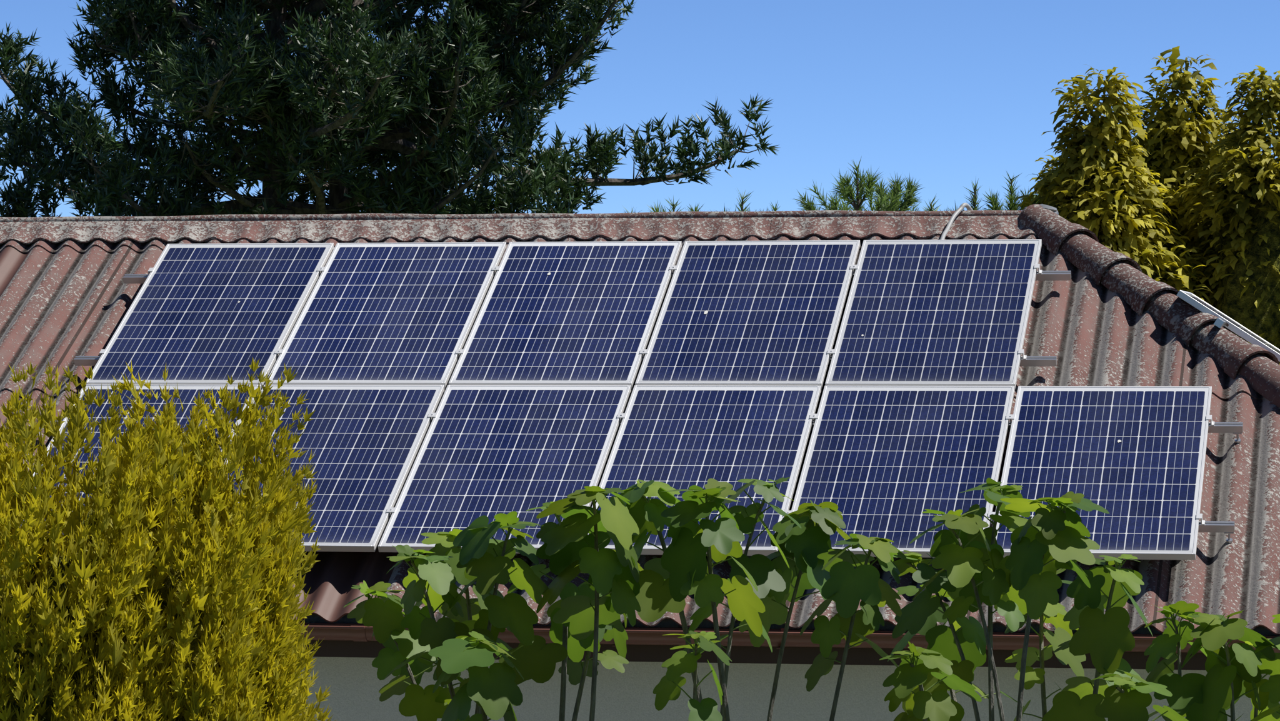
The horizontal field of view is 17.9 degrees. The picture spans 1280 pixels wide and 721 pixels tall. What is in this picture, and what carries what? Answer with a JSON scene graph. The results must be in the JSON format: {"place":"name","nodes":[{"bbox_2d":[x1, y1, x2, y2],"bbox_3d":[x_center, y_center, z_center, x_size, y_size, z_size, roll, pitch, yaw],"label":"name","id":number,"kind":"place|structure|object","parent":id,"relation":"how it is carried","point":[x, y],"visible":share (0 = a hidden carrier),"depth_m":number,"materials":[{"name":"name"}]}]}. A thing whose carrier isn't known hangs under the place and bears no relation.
{"place":"outdoors","nodes":[
{"label":"outdoors","id":0,"kind":"place"},
{"bbox_2d":[0,245,30,296],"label":"new roof sheet","id":1,"kind":"object","parent":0,"point":[12,259],"visible":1,"depth_m":23.73,"materials":[{"name":"concrete"}]},
{"bbox_2d":[0,0,780,217],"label":"pine tree","id":2,"kind":"object","parent":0,"point":[179,85],"depth_m":43.58,"materials":[{"name":"green plant"}]},
{"bbox_2d":[624,206,640,213],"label":"young pine","id":3,"kind":"object","parent":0,"point":[627,210],"depth_m":32.97,"materials":[{"name":"green plant"}]},
{"bbox_2d":[61,263,1214,524],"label":"panel clamps","id":4,"kind":"object","parent":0,"point":[460,351],"visible":0.76,"depth_m":21.47,"materials":[{"name":"silver metal"}]},
{"bbox_2d":[0,0,1279,217],"label":"sky","id":5,"kind":"structure","parent":0,"point":[945,94],"materials":[{"name":"blue"}]},
{"bbox_2d":[646,196,708,211],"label":"young pine","id":6,"kind":"object","parent":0,"point":[657,209],"depth_m":29.93,"materials":[{"name":"green plant"}]},
{"bbox_2d":[238,271,1121,498],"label":"bird droppings","id":7,"kind":"object","parent":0,"point":[705,312],"visible":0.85,"depth_m":22.01,"materials":[{"name":"white"}]},
{"bbox_2d":[686,202,703,211],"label":"young pine","id":8,"kind":"object","parent":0,"point":[695,208],"depth_m":31.47,"materials":[{"name":"green plant"}]},
{"bbox_2d":[713,188,767,211],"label":"young pine","id":9,"kind":"object","parent":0,"point":[744,201],"depth_m":30.46,"materials":[{"name":"green plant"}]},
{"bbox_2d":[763,201,779,211],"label":"young pine","id":10,"kind":"object","parent":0,"point":[775,209],"depth_m":31.95,"materials":[{"name":"green plant"}]},
{"bbox_2d":[298,613,1279,720],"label":"house walls","id":11,"kind":"structure","parent":0,"point":[354,684],"depth_m":19.89,"materials":[{"name":"paint"}]},
{"bbox_2d":[298,622,1279,669],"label":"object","id":12,"kind":"structure","parent":11,"relation":"attached to","point":[738,654],"depth_m":19.53,"materials":[{"name":"brown"}]},
{"bbox_2d":[0,388,76,473],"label":"roof sheet","id":13,"kind":"object","parent":12,"relation":"on","point":[5,394],"visible":0.06,"depth_m":22.13,"materials":[{"name":"brown concrete"}]},
{"bbox_2d":[0,243,1264,399],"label":"roof sheet","id":14,"kind":"object","parent":13,"relation":"on","point":[65,305],"visible":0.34,"depth_m":22.30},
{"bbox_2d":[0,233,1046,253],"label":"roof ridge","id":15,"kind":"structure","parent":14,"relation":"on","point":[83,247],"depth_m":23.49,"materials":[{"name":"brown concrete"}]},
{"bbox_2d":[0,221,44,244],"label":"ridge tile","id":16,"kind":"object","parent":15,"relation":"on","point":[24,232],"visible":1,"depth_m":24.03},
{"bbox_2d":[33,220,224,243],"bbox_3d":[-3.003,-0.765,23.901,1.120,0.039,0.247,0,29,11],"label":"ridge tile","id":17,"kind":"object","parent":15,"relation":"on","point":[115,231],"visible":1,"depth_m":23.88,"materials":[{"name":"ceramic"}]},
{"bbox_2d":[205,218,466,243],"bbox_3d":[-1.751,-0.761,23.657,1.570,0.039,0.247,0,29,11],"label":"ridge tile","id":18,"kind":"object","parent":15,"relation":"on","point":[433,230],"visible":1,"depth_m":23.64,"materials":[{"name":"ceramic"}]},
{"bbox_2d":[0,210,1021,221],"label":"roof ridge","id":19,"kind":"structure","parent":15,"relation":"on","point":[820,213],"depth_m":23.54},
{"bbox_2d":[453,217,618,240],"bbox_3d":[-0.596,-0.764,23.428,0.934,0.038,0.247,0,29,11],"label":"ridge tile","id":20,"kind":"object","parent":15,"relation":"on","point":[551,229],"visible":1,"depth_m":23.41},
{"bbox_2d":[600,216,780,240],"bbox_3d":[0.306,-0.760,23.254,1.045,0.039,0.247,0,29,11],"label":"ridge tile","id":21,"kind":"object","parent":15,"relation":"on","point":[705,229],"visible":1,"depth_m":23.23,"materials":[{"name":"brown ceramic"}]},
{"bbox_2d":[767,215,932,239],"bbox_3d":[1.199,-0.763,23.076,0.923,0.039,0.247,0,29,11],"label":"ridge tile","id":22,"kind":"object","parent":15,"relation":"on","point":[891,227],"visible":1,"depth_m":23.06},
{"bbox_2d":[940,202,973,239],"bbox_3d":[1.785,-0.736,22.935,0.063,0.322,0.930,0,0,19],"label":"cable conduit","id":23,"kind":"object","parent":15,"relation":"attached to","point":[959,210],"visible":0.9,"depth_m":22.93,"materials":[{"name":"grey"}]},
{"bbox_2d":[915,215,1036,239],"bbox_3d":[1.958,-0.759,22.930,0.776,0.039,0.247,0,29,11],"label":"ridge tile","id":24,"kind":"object","parent":15,"relation":"on","point":[988,227],"visible":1,"depth_m":22.91,"materials":[{"name":"brown tile"}]},
{"bbox_2d":[291,390,445,622],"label":"roof","id":25,"kind":"structure","parent":12,"relation":"on","point":[331,578],"depth_m":20.23,"materials":[{"name":"brown concrete"}]},
{"bbox_2d":[299,621,786,648],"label":"gutter brackets","id":26,"kind":"object","parent":12,"relation":"attached to","point":[782,629],"visible":0.09,"depth_m":19.51,"materials":[{"name":"metal"}]},
{"bbox_2d":[350,625,368,641],"bbox_3d":[-1.365,1.334,19.842,0.070,0.082,0.147,0,0,11],"label":"gutter joint","id":27,"kind":"object","parent":26,"relation":"on","point":[357,633],"visible":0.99,"depth_m":19.79,"materials":[{"name":"brown"}]},
{"bbox_2d":[298,625,1279,652],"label":"gutter","id":28,"kind":"object","parent":12,"relation":"attached to","point":[739,638],"depth_m":19.42,"materials":[{"name":"brown"}]},
{"bbox_2d":[385,391,1279,634],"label":"roof sheet","id":29,"kind":"object","parent":12,"relation":"on","point":[1219,575],"visible":0.2,"depth_m":19.72,"materials":[{"name":"brown concrete"}]},
{"bbox_2d":[43,270,1243,532],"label":"mounting rails","id":30,"kind":"object","parent":29,"relation":"on","point":[1217,427],"visible":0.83,"depth_m":21.29,"materials":[{"name":"silver metal"}]},
{"bbox_2d":[20,384,261,539],"bbox_3d":[-2.660,0.540,21.154,0.992,0.035,1.650,0,29,11],"label":"solar panel","id":31,"kind":"object","parent":30,"relation":"attached to","point":[187,393],"visible":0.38,"depth_m":21.66,"materials":[{"name":"blue glass"}]},
{"bbox_2d":[86,243,334,388],"bbox_3d":[-2.377,-0.261,22.591,0.992,0.035,1.650,0,29,11],"label":"solar panel","id":32,"kind":"object","parent":30,"relation":"attached to","point":[188,319],"visible":0.85,"depth_m":22.56,"materials":[{"name":"blue glass"}]},
{"bbox_2d":[224,384,444,551],"bbox_3d":[-1.667,0.541,20.959,0.992,0.035,1.650,0,29,11],"label":"solar panel","id":33,"kind":"object","parent":30,"relation":"attached to","point":[364,441],"visible":0.55,"depth_m":21.04,"materials":[{"name":"blue glass"}]},
{"bbox_2d":[265,241,506,388],"bbox_3d":[-1.384,-0.261,22.396,0.992,0.035,1.650,0,29,11],"label":"solar panel","id":34,"kind":"object","parent":30,"relation":"attached to","point":[390,313],"visible":0.84,"depth_m":22.35,"materials":[{"name":"blue glass"}]},
{"bbox_2d":[378,385,631,553],"bbox_3d":[-0.674,0.541,20.764,0.992,0.035,1.650,0,29,11],"label":"solar panel","id":35,"kind":"object","parent":30,"relation":"attached to","point":[490,452],"visible":0.77,"depth_m":20.82,"materials":[{"name":"blue glass"}]},
{"bbox_2d":[448,241,681,388],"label":"solar panel","id":36,"kind":"object","parent":30,"relation":"attached to","point":[584,312],"visible":1,"depth_m":22.15,"materials":[{"name":"blue glass"}]},
{"bbox_2d":[588,385,821,555],"bbox_3d":[0.319,0.542,20.569,0.992,0.035,1.650,0,29,11],"label":"solar panel","id":37,"kind":"object","parent":30,"relation":"on","point":[677,437],"visible":0.65,"depth_m":20.76,"materials":[{"name":"blue glass"}]},
{"bbox_2d":[635,240,860,389],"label":"solar panel","id":38,"kind":"object","parent":30,"relation":"attached to","point":[772,315],"visible":1,"depth_m":21.96,"materials":[{"name":"blue glass"}]},
{"bbox_2d":[791,385,1014,557],"bbox_3d":[1.312,0.542,20.374,0.992,0.035,1.650,0,29,11],"label":"solar panel","id":39,"kind":"object","parent":30,"relation":"attached to","point":[892,462],"visible":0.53,"depth_m":20.45,"materials":[{"name":"blue glass"}]},
{"bbox_2d":[825,238,1041,389],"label":"solar panel","id":40,"kind":"object","parent":30,"relation":"attached to","point":[937,312],"visible":1,"depth_m":21.76,"materials":[{"name":"blue glass"}]},
{"bbox_2d":[992,385,1211,559],"bbox_3d":[2.305,0.542,20.179,0.992,0.035,1.650,0,29,11],"label":"solar panel","id":41,"kind":"object","parent":30,"relation":"on","point":[1141,482],"visible":0.76,"depth_m":20.24,"materials":[{"name":"blue glass"}]},
{"bbox_2d":[1224,432,1241,543],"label":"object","id":42,"kind":"object","parent":29,"relation":"attached to","point":[1229,539],"visible":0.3,"depth_m":19.70,"materials":[{"name":"silver metal"}]},
{"bbox_2d":[343,476,1279,720],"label":"fig tree","id":43,"kind":"object","parent":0,"point":[1021,580],"depth_m":16.81,"materials":[{"name":"green plant"}]},
{"bbox_2d":[801,197,853,210],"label":"young pine","id":44,"kind":"object","parent":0,"point":[831,204],"depth_m":32.94,"materials":[{"name":"green plant"}]},
{"bbox_2d":[792,156,918,211],"bbox_3d":[1.578,1.293,29.988,1.106,5.612,1.112,0,0,11],"label":"young pine","id":45,"kind":"object","parent":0,"point":[844,189],"depth_m":29.83,"materials":[{"name":"green plant"}]},
{"bbox_2d":[845,171,948,211],"bbox_3d":[1.957,1.326,30.921,1.176,5.542,1.191,0,0,11],"label":"young pine","id":46,"kind":"object","parent":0,"point":[909,185],"depth_m":30.80,"materials":[{"name":"green plant"}]},
{"bbox_2d":[913,194,949,211],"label":"young pine","id":47,"kind":"object","parent":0,"point":[927,209],"depth_m":32.38,"materials":[{"name":"green plant"}]},
{"bbox_2d":[948,176,1002,210],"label":"young pine","id":48,"kind":"object","parent":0,"point":[973,199],"depth_m":30.36,"materials":[{"name":"green plant"}]},
{"bbox_2d":[980,170,1042,210],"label":"young pine","id":49,"kind":"object","parent":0,"point":[1011,205],"depth_m":31.29,"materials":[{"name":"green plant"}]},
{"label":"ground","id":50,"kind":"structure","parent":0,"visible":0},
{"bbox_2d":[0,551,98,720],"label":"golden thuja","id":51,"kind":"object","parent":50,"relation":"on","point":[47,714],"visible":0.21,"depth_m":14.46,"materials":[{"name":"yellow plant"}]},
{"bbox_2d":[0,356,337,720],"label":"shrub","id":52,"kind":"object","parent":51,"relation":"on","point":[227,581],"visible":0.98,"depth_m":14.62,"materials":[{"name":"yellow plant"}]},
{"bbox_2d":[24,492,120,709],"bbox_3d":[-2.127,2.453,14.959,0.702,3.949,0.740,0,0,28],"label":"golden thuja","id":53,"kind":"object","parent":50,"relation":"on","point":[94,574],"visible":0.08,"depth_m":14.78,"materials":[{"name":"yellow plant"}]},
{"bbox_2d":[117,415,188,539],"bbox_3d":[-1.918,2.291,15.376,0.883,4.197,0.864,0,0,32],"label":"golden thuja","id":54,"kind":"object","parent":50,"relation":"on","point":[180,447],"visible":0.01,"depth_m":15.35,"materials":[{"name":"yellow plant"}]},
{"bbox_2d":[138,447,214,720],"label":"golden thuja","id":55,"kind":"object","parent":50,"relation":"on","point":[164,590],"visible":0.16,"depth_m":14.72,"materials":[{"name":"yellow plant"}]},
{"bbox_2d":[195,424,226,511],"bbox_3d":[-1.642,2.341,15.231,0.429,4.240,0.417,0,0,11],"label":"golden thuja","id":56,"kind":"object","parent":50,"relation":"on","point":[207,439],"depth_m":15.24,"materials":[{"name":"yellow plant"}]},
{"bbox_2d":[225,479,264,708],"bbox_3d":[-1.524,2.423,15.126,0.269,3.974,0.271,0,0,11],"label":"golden thuja","id":57,"kind":"object","parent":50,"relation":"on","point":[233,490],"visible":0.02,"depth_m":15.08,"materials":[{"name":"yellow plant"}]},
{"bbox_2d":[1020,155,1059,209],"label":"golden cypress","id":58,"kind":"object","parent":50,"relation":"on","point":[1048,166],"depth_m":31.53,"materials":[{"name":"green plant"}]},
{"bbox_2d":[1014,64,1214,302],"bbox_3d":[3.296,0.961,29.706,3.121,6.278,2.896,0,0,11],"label":"golden cypress","id":59,"kind":"object","parent":50,"relation":"on","point":[1098,135],"depth_m":29.49,"materials":[{"name":"green plant"}]},
{"bbox_2d":[1125,45,1240,283],"bbox_3d":[4.088,0.867,30.559,3.286,6.463,3.166,0,0,11],"label":"tree","id":60,"kind":"object","parent":50,"relation":"on","point":[1177,123],"depth_m":30.38,"materials":[{"name":"green plant"}]},
{"bbox_2d":[1163,65,1279,364],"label":"tree","id":61,"kind":"object","parent":50,"relation":"on","point":[1255,132],"depth_m":29.52,"materials":[{"name":"plant"}]},
{"bbox_2d":[1218,123,1250,174],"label":"golden cypress","id":62,"kind":"object","parent":50,"relation":"on","point":[1232,147],"depth_m":31.95,"materials":[{"name":"green plant"}]},
{"bbox_2d":[1272,153,1279,163],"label":"golden cypress","id":63,"kind":"object","parent":50,"relation":"on","point":[1276,159],"depth_m":31.14,"materials":[{"name":"green plant"}]},
{"bbox_3d":[3.780,0.234,22.687,3.748,0.055,7.501,34,6,9],"label":"roof hip face","id":64,"kind":"object","parent":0,"visible":0},
{"bbox_2d":[1021,203,1058,214],"bbox_3d":[2.263,-0.840,22.980,0.212,0.093,0.157,0,0,11],"label":"ridge end flashing","id":65,"kind":"object","parent":64,"relation":"on","point":[1054,209],"visible":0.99,"depth_m":22.94,"materials":[{"name":"grey metal"}]},
{"bbox_2d":[1018,203,1099,254],"bbox_3d":[2.347,-0.746,22.798,0.292,0.173,0.476,4,21,-30],"label":"hip cap","id":66,"kind":"object","parent":64,"relation":"on","point":[1052,230],"visible":0.86,"depth_m":22.72,"materials":[{"name":"brown ceramic"}]},
{"bbox_2d":[1058,231,1141,284],"bbox_3d":[2.541,-0.576,22.442,0.292,0.173,0.476,4,21,-30],"label":"hip cap","id":67,"kind":"object","parent":64,"relation":"on","point":[1084,252],"visible":0.89,"depth_m":22.37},
{"bbox_2d":[1100,260,1179,315],"bbox_3d":[2.731,-0.406,22.083,0.292,0.173,0.476,4,21,-30],"label":"hip cap","id":68,"kind":"object","parent":64,"relation":"on","point":[1136,289],"visible":0.88,"depth_m":22.01,"materials":[{"name":"brown ceramic"}]},
{"bbox_2d":[1143,290,1232,346],"bbox_3d":[2.935,-0.235,21.733,0.292,0.173,0.476,4,21,-30],"label":"hip cap","id":69,"kind":"object","parent":64,"relation":"on","point":[1173,313],"visible":0.87,"depth_m":21.67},
{"bbox_2d":[1213,317,1226,328],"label":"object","id":70,"kind":"object","parent":64,"relation":"on","point":[1219,322],"visible":0.5,"depth_m":21.35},
{"bbox_2d":[1176,290,1279,361],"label":"solar panel","id":71,"kind":"object","parent":64,"relation":"on","point":[1234,325],"visible":1,"depth_m":21.61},
{"bbox_2d":[1189,321,1279,379],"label":"hip cap","id":72,"kind":"object","parent":64,"relation":"on","point":[1230,352],"visible":0.9,"depth_m":21.30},
{"bbox_2d":[1236,353,1279,409],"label":"hip cap","id":73,"kind":"object","parent":64,"relation":"on","point":[1260,373],"visible":1,"depth_m":21.02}
]}

